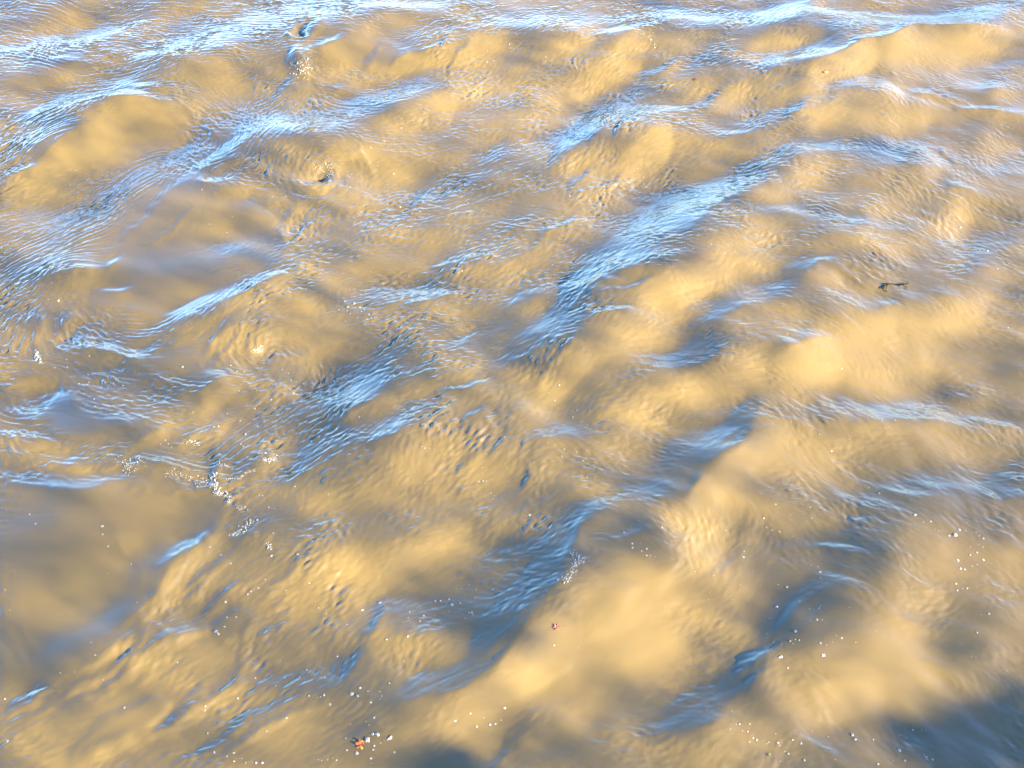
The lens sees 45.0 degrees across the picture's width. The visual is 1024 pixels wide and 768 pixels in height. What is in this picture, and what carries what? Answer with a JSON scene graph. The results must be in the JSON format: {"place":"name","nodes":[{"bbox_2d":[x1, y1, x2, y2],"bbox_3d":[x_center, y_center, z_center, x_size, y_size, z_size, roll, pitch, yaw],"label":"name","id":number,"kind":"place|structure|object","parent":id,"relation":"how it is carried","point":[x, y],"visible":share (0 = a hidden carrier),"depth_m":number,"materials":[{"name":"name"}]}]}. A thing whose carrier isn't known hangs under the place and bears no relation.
{"place":"outdoors","nodes":[
{"label":"outdoors","id":0,"kind":"place"},
{"bbox_2d":[0,0,1023,767],"bbox_3d":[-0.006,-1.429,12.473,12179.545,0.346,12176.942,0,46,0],"label":"river water","id":1,"kind":"structure","parent":0,"point":[724,418],"depth_m":11.14,"materials":[{"name":"liquid"}]},
{"bbox_2d":[34,350,42,363],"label":"froth","id":2,"kind":"object","parent":1,"relation":"on","point":[36,355],"visible":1,"depth_m":11.36,"materials":[{"name":"liquid"}]},
{"bbox_2d":[117,455,147,475],"bbox_3d":[-3.207,0.676,10.385,0.284,0.035,0.230,0,46,0],"label":"froth","id":3,"kind":"object","parent":1,"relation":"on","point":[131,463],"visible":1,"depth_m":10.38,"materials":[{"name":"liquid"}]},
{"bbox_2d":[165,468,212,487],"bbox_3d":[-2.675,0.799,10.294,0.454,0.048,0.146,9,47,9],"label":"froth","id":4,"kind":"object","parent":1,"relation":"on","point":[181,475],"visible":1,"depth_m":10.32,"materials":[{"name":"liquid"}]},
{"bbox_2d":[209,472,230,497],"bbox_3d":[-2.450,0.847,10.257,0.127,0.035,0.333,-25,51,-22],"label":"froth","id":5,"kind":"object","parent":1,"relation":"on","point":[215,488],"visible":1,"depth_m":10.23,"materials":[{"name":"liquid"}]},
{"bbox_2d":[218,460,247,509],"bbox_3d":[-2.353,0.853,10.260,0.133,0.032,0.610,-21,50,-19],"label":"froth","id":6,"kind":"object","parent":1,"relation":"on","point":[228,501],"visible":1,"depth_m":10.14,"materials":[{"name":"liquid"}]},
{"bbox_2d":[226,469,255,479],"bbox_3d":[-2.260,0.769,10.336,0.258,0.021,0.066,-22,50,-20],"label":"froth","id":7,"kind":"object","parent":1,"relation":"on","point":[242,475],"visible":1,"depth_m":10.35,"materials":[{"name":"liquid"}]},
{"bbox_2d":[227,519,257,535],"bbox_3d":[-2.168,1.157,9.969,0.104,0.022,0.260,29,52,25],"label":"froth","id":8,"kind":"object","parent":1,"relation":"on","point":[238,531],"visible":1,"depth_m":9.95,"materials":[{"name":"liquid"}]},
{"bbox_2d":[251,345,263,353],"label":"froth","id":9,"kind":"object","parent":1,"relation":"on","point":[257,350],"visible":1,"depth_m":11.43,"materials":[{"name":"liquid"}]},
{"bbox_2d":[261,454,279,463],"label":"froth","id":10,"kind":"object","parent":1,"relation":"on","point":[265,459],"visible":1,"depth_m":10.47,"materials":[{"name":"liquid"}]},
{"bbox_2d":[287,58,316,79],"bbox_3d":[-2.485,-3.756,14.627,0.330,0.128,0.402,-8,47,-8],"label":"froth","id":11,"kind":"object","parent":1,"relation":"on","point":[300,66],"visible":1,"depth_m":14.61,"materials":[{"name":"liquid"}]},
{"bbox_2d":[355,739,366,748],"bbox_3d":[-1.060,2.529,8.667,0.092,0.013,0.070,13,57,15],"label":"autumn leaf","id":12,"kind":"object","parent":1,"relation":"on","point":[359,742],"visible":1,"depth_m":8.67,"materials":[{"name":"orange plant"}]},
{"bbox_2d":[5,42,1007,763],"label":"foam specks","id":13,"kind":"object","parent":1,"relation":"on","point":[639,524],"visible":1,"depth_m":9.66,"materials":[{"name":"white liquid"}]},
{"bbox_2d":[557,549,584,582],"bbox_3d":[0.466,1.417,9.566,0.144,0.041,0.351,15,48,14],"label":"froth","id":14,"kind":"object","parent":1,"relation":"on","point":[575,564],"visible":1,"depth_m":9.59,"materials":[{"name":"liquid"}]},
{"bbox_2d":[879,282,908,291],"bbox_3d":[3.712,-0.933,11.995,0.306,0.046,0.119,-2,46,-2],"label":"twig","id":15,"kind":"object","parent":1,"relation":"on","point":[887,284],"visible":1,"depth_m":12.01,"materials":[{"name":"brown wood"}]}
]}

